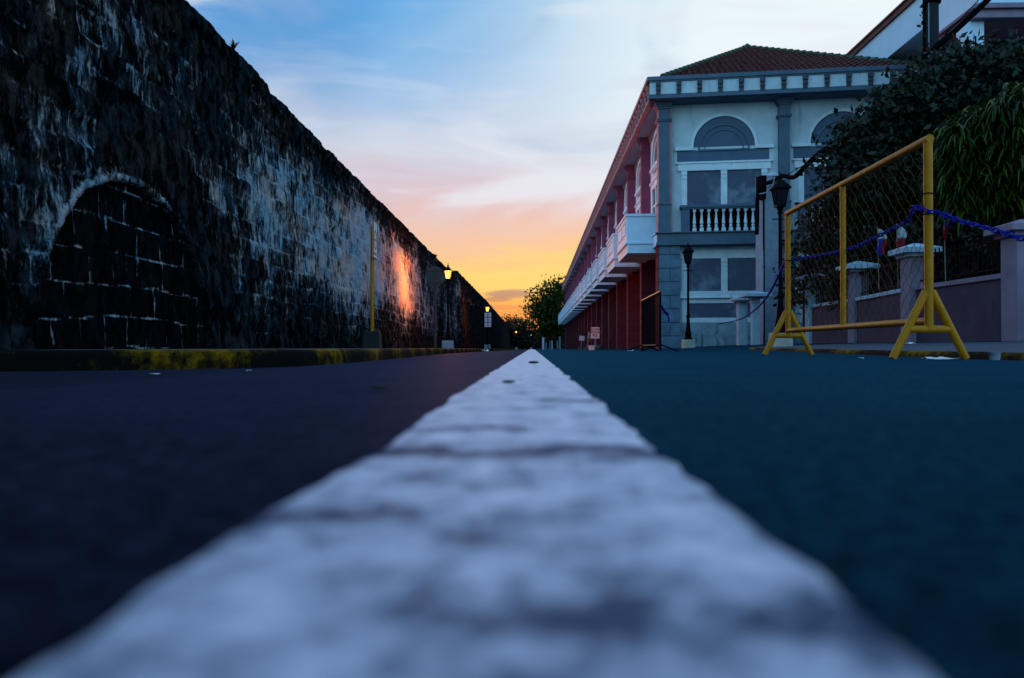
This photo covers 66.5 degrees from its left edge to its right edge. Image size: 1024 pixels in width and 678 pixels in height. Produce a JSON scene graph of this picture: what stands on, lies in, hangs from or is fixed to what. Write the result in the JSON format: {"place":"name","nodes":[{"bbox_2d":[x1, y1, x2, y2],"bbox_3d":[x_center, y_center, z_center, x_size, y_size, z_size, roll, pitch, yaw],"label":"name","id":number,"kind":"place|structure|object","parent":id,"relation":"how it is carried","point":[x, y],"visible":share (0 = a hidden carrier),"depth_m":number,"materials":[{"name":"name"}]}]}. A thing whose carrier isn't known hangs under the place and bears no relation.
{"place":"outdoors","nodes":[
{"label":"outdoors","id":0,"kind":"place"},
{"bbox_2d":[47,348,400,349],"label":"pavement","id":1,"kind":"structure","parent":0,"point":[209,349],"depth_m":8.72,"materials":[{"name":"concrete"}]},
{"bbox_2d":[362,219,381,347],"bbox_3d":[-3.421,-1.277,19.110,0.436,3.209,0.640,0,-1,-2],"label":"road sign","id":2,"kind":"object","parent":1,"relation":"on","point":[371,338],"visible":0.89,"depth_m":19.06,"materials":[{"name":"metal"}]},
{"bbox_2d":[425,267,444,347],"bbox_3d":[-2.666,-1.068,27.109,0.701,2.896,0.114,0,-1,1],"label":"road sign","id":3,"kind":"object","parent":1,"relation":"on","point":[434,277],"visible":0.98,"depth_m":27.09,"materials":[{"name":"grey metal"}]},
{"bbox_2d":[442,265,453,347],"bbox_3d":[-2.756,-1.377,33.600,0.479,3.815,0.479,0,-1,1],"label":"street lamp","id":4,"kind":"object","parent":1,"relation":"on","point":[447,343],"visible":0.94,"depth_m":33.53,"materials":[{"name":"metal"}]},
{"bbox_2d":[484,303,490,348],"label":"street lamp","id":5,"kind":"object","parent":1,"relation":"on","point":[487,346],"visible":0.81,"depth_m":61.99,"materials":[{"name":"metal"}]},
{"bbox_2d":[485,312,490,326],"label":"panel sign","id":6,"kind":"object","parent":1,"relation":"on","point":[487,319],"visible":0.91,"depth_m":60.06,"materials":[{"name":"white metal"}]},
{"bbox_2d":[0,341,1023,677],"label":"road","id":7,"kind":"structure","parent":0,"point":[882,495],"depth_m":0.40,"materials":[{"name":"grey asphalt"}]},
{"bbox_2d":[0,0,511,349],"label":"stone wall","id":8,"kind":"structure","parent":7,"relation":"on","point":[175,174],"depth_m":12.07,"materials":[{"name":"grey stone"}]},
{"bbox_2d":[229,37,238,48],"bbox_3d":[-5.318,-5.615,14.969,0.210,0.228,0.218,-1,-1,39],"label":"weed","id":9,"kind":"object","parent":8,"relation":"on","point":[233,45],"visible":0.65,"depth_m":14.91,"materials":[{"name":"green plant"}]},
{"bbox_2d":[0,348,520,371],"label":"kerb","id":10,"kind":"structure","parent":7,"relation":"on","point":[74,360],"depth_m":6.17,"materials":[{"name":"yellow paint"}]},
{"bbox_2d":[371,385,386,388],"bbox_3d":[-0.185,0.066,1.085,0.023,0.005,0.016,0,-1,1],"label":"pebble","id":11,"kind":"object","parent":7,"relation":"on","point":[378,386],"visible":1,"depth_m":1.08,"materials":[{"name":"grey stone"}]},
{"bbox_2d":[23,349,931,677],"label":"road marking","id":12,"kind":"object","parent":7,"relation":"on","point":[543,517],"visible":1,"depth_m":0.19,"materials":[{"name":"white paint"}]},
{"bbox_2d":[502,380,515,382],"bbox_3d":[-0.005,0.064,1.170,0.021,0.005,0.015,0,-1,1],"label":"pebble","id":13,"kind":"object","parent":12,"relation":"on","point":[508,381],"visible":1,"depth_m":1.17,"materials":[{"name":"grey stone"}]},
{"bbox_2d":[502,312,518,328],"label":"street tree","id":14,"kind":"object","parent":7,"relation":"on","point":[508,320],"visible":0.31,"depth_m":204.65,"materials":[{"name":"green plant"}]},
{"bbox_2d":[509,315,544,349],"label":"street tree","id":15,"kind":"object","parent":7,"relation":"on","point":[521,337],"visible":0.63,"depth_m":188.89,"materials":[{"name":"green plant"}]},
{"bbox_2d":[517,273,565,348],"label":"street tree","id":16,"kind":"object","parent":7,"relation":"on","point":[544,311],"visible":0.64,"depth_m":131.09,"materials":[{"name":"green plant"}]},
{"bbox_2d":[527,328,564,348],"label":"street tree","id":17,"kind":"object","parent":7,"relation":"on","point":[536,344],"visible":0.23,"depth_m":177.10,"materials":[{"name":"green plant"}]},
{"bbox_2d":[578,336,584,349],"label":"notice sign","id":18,"kind":"object","parent":7,"relation":"on","point":[581,338],"visible":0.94,"depth_m":51.88,"materials":[{"name":"metal"}]},
{"bbox_2d":[583,332,590,349],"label":"notice sign","id":19,"kind":"object","parent":7,"relation":"on","point":[589,339],"visible":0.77,"depth_m":45.96,"materials":[{"name":"metal"}]},
{"bbox_2d":[589,327,600,348],"bbox_3d":[4.247,-0.007,39.902,0.441,1.186,0.427,1,-1,-44],"label":"notice sign","id":20,"kind":"object","parent":7,"relation":"on","point":[595,333],"visible":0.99,"depth_m":39.89,"materials":[{"name":"metal"}]},
{"bbox_2d":[627,290,678,351],"bbox_3d":[2.904,-0.327,16.384,0.729,1.176,2.939,0,-1,3],"label":"crowd barrier","id":21,"kind":"object","parent":7,"relation":"on","point":[647,302],"visible":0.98,"depth_m":15.96,"materials":[{"name":"metal"}]},
{"bbox_2d":[661,305,669,321],"bbox_3d":[3.032,-0.506,15.499,0.059,0.333,1.026,0,-1,19],"label":"chain","id":22,"kind":"object","parent":21,"relation":"hanging from","point":[665,312],"visible":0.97,"depth_m":15.54,"materials":[{"name":"blue plastic"}]},
{"bbox_2d":[681,242,694,347],"bbox_3d":[5.835,-1.413,25.874,0.399,3.649,0.399,0,-1,1],"label":"street lamp","id":23,"kind":"object","parent":7,"relation":"on","point":[687,341],"visible":0.94,"depth_m":25.80,"materials":[{"name":"metal"}]},
{"bbox_2d":[558,43,919,348],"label":"long building","id":24,"kind":"structure","parent":7,"relation":"on","point":[704,143],"depth_m":28.93,"materials":[{"name":"paint"}]},
{"bbox_2d":[614,202,616,228],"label":"arched window","id":25,"kind":"structure","parent":24,"relation":"in","point":[615,226],"depth_m":47.46,"materials":[{"name":"white glass"}]},
{"bbox_2d":[623,183,626,214],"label":"arched window","id":26,"kind":"structure","parent":24,"relation":"in","point":[625,197],"depth_m":42.35,"materials":[{"name":"white glass"}]},
{"bbox_2d":[634,159,639,196],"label":"arched window","id":27,"kind":"structure","parent":24,"relation":"in","point":[637,193],"depth_m":37.23,"materials":[{"name":"white glass"}]},
{"bbox_2d":[634,199,639,213],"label":"window","id":28,"kind":"structure","parent":24,"relation":"in","point":[637,206],"depth_m":37.43,"materials":[{"name":"white glass"}]},
{"bbox_2d":[649,129,656,173],"bbox_3d":[5.845,-7.711,31.469,0.180,1.460,2.900,0,-1,2],"label":"arched window","id":29,"kind":"structure","parent":24,"relation":"in","point":[654,145],"depth_m":32.13,"materials":[{"name":"white glass"}]},
{"bbox_2d":[649,174,656,213],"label":"window","id":30,"kind":"structure","parent":24,"relation":"in","point":[653,185],"depth_m":32.48,"materials":[{"name":"white glass"}]},
{"bbox_2d":[680,249,755,290],"bbox_3d":[7.852,-2.538,28.884,3.300,1.520,0.076,0,-1,8],"label":"window","id":31,"kind":"structure","parent":24,"relation":"in","point":[707,274],"depth_m":28.96,"materials":[{"name":"glass"}]},
{"bbox_2d":[675,113,773,150],"bbox_3d":[7.851,-7.673,28.933,3.560,1.370,0.110,0,-1,8],"label":"arched window","id":32,"kind":"structure","parent":24,"relation":"in","point":[723,129],"depth_m":28.95,"materials":[{"name":"grey paint"}]},
{"bbox_2d":[676,159,772,204],"bbox_3d":[7.849,-5.734,28.897,3.500,1.710,0.120,0,-1,8],"label":"window","id":33,"kind":"structure","parent":24,"relation":"in","point":[702,182],"depth_m":29.00,"materials":[{"name":"glass"}]},
{"bbox_2d":[727,258,755,290],"bbox_3d":[8.576,-2.384,28.806,1.229,1.210,0.026,0,-1,8],"label":"window","id":34,"kind":"structure","parent":24,"relation":"in","point":[741,271],"depth_m":28.81,"materials":[{"name":"glass"}]},
{"bbox_2d":[727,169,760,203],"bbox_3d":[8.576,-5.569,28.840,1.229,1.380,0.026,0,-1,8],"label":"window","id":35,"kind":"structure","parent":24,"relation":"in","point":[740,183],"depth_m":28.84,"materials":[{"name":"glass"}]},
{"bbox_2d":[792,157,829,201],"bbox_3d":[11.989,-5.740,28.316,3.500,1.710,0.120,0,-1,8],"label":"window","id":36,"kind":"structure","parent":24,"relation":"in","point":[804,182],"depth_m":28.50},
{"bbox_2d":[791,108,861,146],"bbox_3d":[11.991,-7.680,28.352,3.560,1.370,0.110,0,-1,8],"label":"arched window","id":37,"kind":"structure","parent":24,"relation":"in","point":[829,118],"depth_m":28.44,"materials":[{"name":"grey paint"}]},
{"bbox_2d":[729,296,749,344],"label":"fence pillar","id":38,"kind":"structure","parent":7,"relation":"on","point":[741,324],"depth_m":25.87,"materials":[{"name":"paint"}]},
{"bbox_2d":[739,291,771,344],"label":"fence pillar","id":39,"kind":"structure","parent":7,"relation":"on","point":[754,297],"depth_m":24.89,"materials":[{"name":"paint"}]},
{"bbox_2d":[755,172,778,343],"bbox_3d":[8.809,-2.636,26.934,0.860,6.241,0.610,0,-1,-21],"label":"concrete post","id":40,"kind":"object","parent":7,"relation":"on","point":[767,246],"visible":0.67,"depth_m":26.76,"materials":[{"name":"grey concrete"}]},
{"bbox_2d":[796,274,829,343],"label":"fence pillar","id":41,"kind":"structure","parent":7,"relation":"on","point":[808,335],"depth_m":20.36,"materials":[{"name":"paint"}]},
{"bbox_2d":[811,277,847,342],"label":"wall","id":42,"kind":"structure","parent":7,"relation":"on","point":[836,336],"depth_m":19.25,"materials":[{"name":"paint"}]},
{"bbox_2d":[836,261,879,342],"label":"fence pillar","id":43,"kind":"structure","parent":7,"relation":"on","point":[852,335],"depth_m":17.45,"materials":[{"name":"paint"}]},
{"bbox_2d":[763,134,969,359],"bbox_3d":[2.863,-0.604,6.750,0.534,1.527,2.984,0,-1,1],"label":"barrier","id":44,"kind":"object","parent":7,"relation":"on","point":[928,299],"visible":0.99,"depth_m":6.04,"materials":[{"name":"yellow metal"}]},
{"bbox_2d":[718,205,1023,323],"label":"chain","id":45,"kind":"object","parent":44,"relation":"hanging from","point":[981,227],"visible":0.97,"depth_m":5.57,"materials":[{"name":"blue plastic"}]},
{"bbox_2d":[749,343,1023,360],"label":"kerb","id":46,"kind":"structure","parent":7,"relation":"on","point":[1004,355],"depth_m":7.09,"materials":[{"name":"yellow paint"}]},
{"bbox_2d":[762,193,1019,324],"bbox_3d":[8.664,-1.655,17.290,2.782,4.208,8.786,0,-1,-22],"label":"shrub","id":47,"kind":"object","parent":7,"relation":"on","point":[939,238],"visible":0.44,"depth_m":18.01,"materials":[{"name":"green plant"}]},
{"bbox_2d":[802,228,995,333],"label":"yard wall","id":48,"kind":"structure","parent":7,"relation":"on","point":[803,317],"depth_m":24.73,"materials":[{"name":"concrete"}]},
{"bbox_2d":[798,179,1018,291],"bbox_3d":[9.483,-1.899,17.084,3.177,4.690,6.327,0,-1,-27],"label":"shrub","id":49,"kind":"object","parent":7,"relation":"on","point":[919,222],"visible":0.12,"depth_m":17.69,"materials":[{"name":"green plant"}]},
{"bbox_2d":[800,22,1023,228],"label":"broadleaf tree","id":50,"kind":"object","parent":7,"relation":"on","point":[952,80],"visible":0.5,"depth_m":17.29,"materials":[{"name":"green plant"}]},
{"bbox_2d":[916,0,940,68],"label":"utility pole","id":51,"kind":"object","parent":7,"relation":"on","point":[930,20],"visible":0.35,"depth_m":19.32,"materials":[{"name":"concrete"}]},
{"bbox_2d":[755,0,990,234],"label":"cable","id":52,"kind":"object","parent":51,"relation":"attached to","point":[955,30],"visible":0.64,"depth_m":20.26,"materials":[{"name":"black rubber"}]},
{"bbox_2d":[768,0,978,187],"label":"cable","id":53,"kind":"object","parent":51,"relation":"attached to","point":[903,73],"visible":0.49,"depth_m":19.27,"materials":[{"name":"black rubber"}]},
{"bbox_2d":[846,0,1023,60],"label":"white house","id":54,"kind":"structure","parent":7,"relation":"on","point":[896,32],"depth_m":23.39,"materials":[{"name":"paint"}]},
{"bbox_2d":[921,357,960,358],"bbox_3d":[2.952,0.130,5.374,0.220,0.018,0.101,0,-1,1],"label":"paper scrap","id":55,"kind":"object","parent":7,"relation":"on","point":[939,358],"visible":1,"depth_m":5.35,"materials":[{"name":"white paper"}]},
{"bbox_2d":[988,352,1001,359],"bbox_3d":[3.134,0.111,5.069,0.079,0.050,0.077,0,-1,1],"label":"plastic cup","id":56,"kind":"object","parent":7,"relation":"on","point":[994,355],"visible":1,"depth_m":5.04,"materials":[{"name":"plastic"}]},
{"bbox_2d":[186,0,902,329],"label":"sky","id":57,"kind":"structure","parent":0,"point":[493,131],"materials":[{"name":"blue"}]},
{"bbox_2d":[595,345,602,349],"bbox_3d":[4.331,0.433,38.898,0.370,0.280,0.370,0,-1,1],"label":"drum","id":58,"kind":"object","parent":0,"point":[598,347],"visible":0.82,"depth_m":38.75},
{"bbox_2d":[758,341,1023,352],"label":"pavement","id":59,"kind":"structure","parent":0,"point":[1015,346],"depth_m":9.62,"materials":[{"name":"concrete"}]},
{"bbox_2d":[768,172,792,346],"bbox_3d":[5.456,-1.570,15.882,0.399,3.682,0.399,0,-1,1],"label":"street lamp","id":60,"kind":"object","parent":59,"relation":"on","point":[779,188],"visible":0.78,"depth_m":15.82,"materials":[{"name":"metal"}]},
{"bbox_2d":[855,259,900,342],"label":"wall","id":61,"kind":"structure","parent":59,"relation":"on","point":[881,335],"depth_m":16.01,"materials":[{"name":"paint"}]},
{"bbox_2d":[877,228,886,286],"bbox_3d":[7.169,-1.555,15.136,0.199,1.214,0.043,0,-1,1],"label":"flag","id":62,"kind":"object","parent":61,"relation":"attached to","point":[883,245],"visible":0.77,"depth_m":15.13,"materials":[{"name":"blue fabric"}]},
{"bbox_2d":[888,243,941,342],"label":"fence pillar","id":63,"kind":"structure","parent":59,"relation":"on","point":[907,289],"depth_m":14.15,"materials":[{"name":"paint"}]},
{"bbox_2d":[896,223,906,287],"bbox_3d":[7.341,-1.569,14.726,0.198,1.232,0.052,0,-1,1],"label":"flag","id":64,"kind":"object","parent":63,"relation":"attached to","point":[899,240],"visible":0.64,"depth_m":14.73,"materials":[{"name":"white fabric"}]},
{"bbox_2d":[914,237,1000,341],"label":"wall","id":65,"kind":"structure","parent":59,"relation":"on","point":[972,305],"depth_m":12.58,"materials":[{"name":"paint"}]},
{"bbox_2d":[943,216,949,280],"bbox_3d":[7.308,-1.562,13.131,0.120,1.184,0.043,0,-1,1],"label":"flag","id":66,"kind":"object","parent":65,"relation":"attached to","point":[945,227],"visible":0.78,"depth_m":13.12,"materials":[{"name":"red fabric"}]},
{"bbox_2d":[914,81,1023,272],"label":"drooping plant","id":67,"kind":"object","parent":59,"relation":"on","point":[966,148],"visible":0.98,"depth_m":12.31,"materials":[{"name":"green plant"}]},
{"bbox_2d":[983,219,1023,340],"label":"fence pillar","id":68,"kind":"structure","parent":59,"relation":"on","point":[1012,289],"depth_m":11.34,"materials":[{"name":"paint"}]}
]}

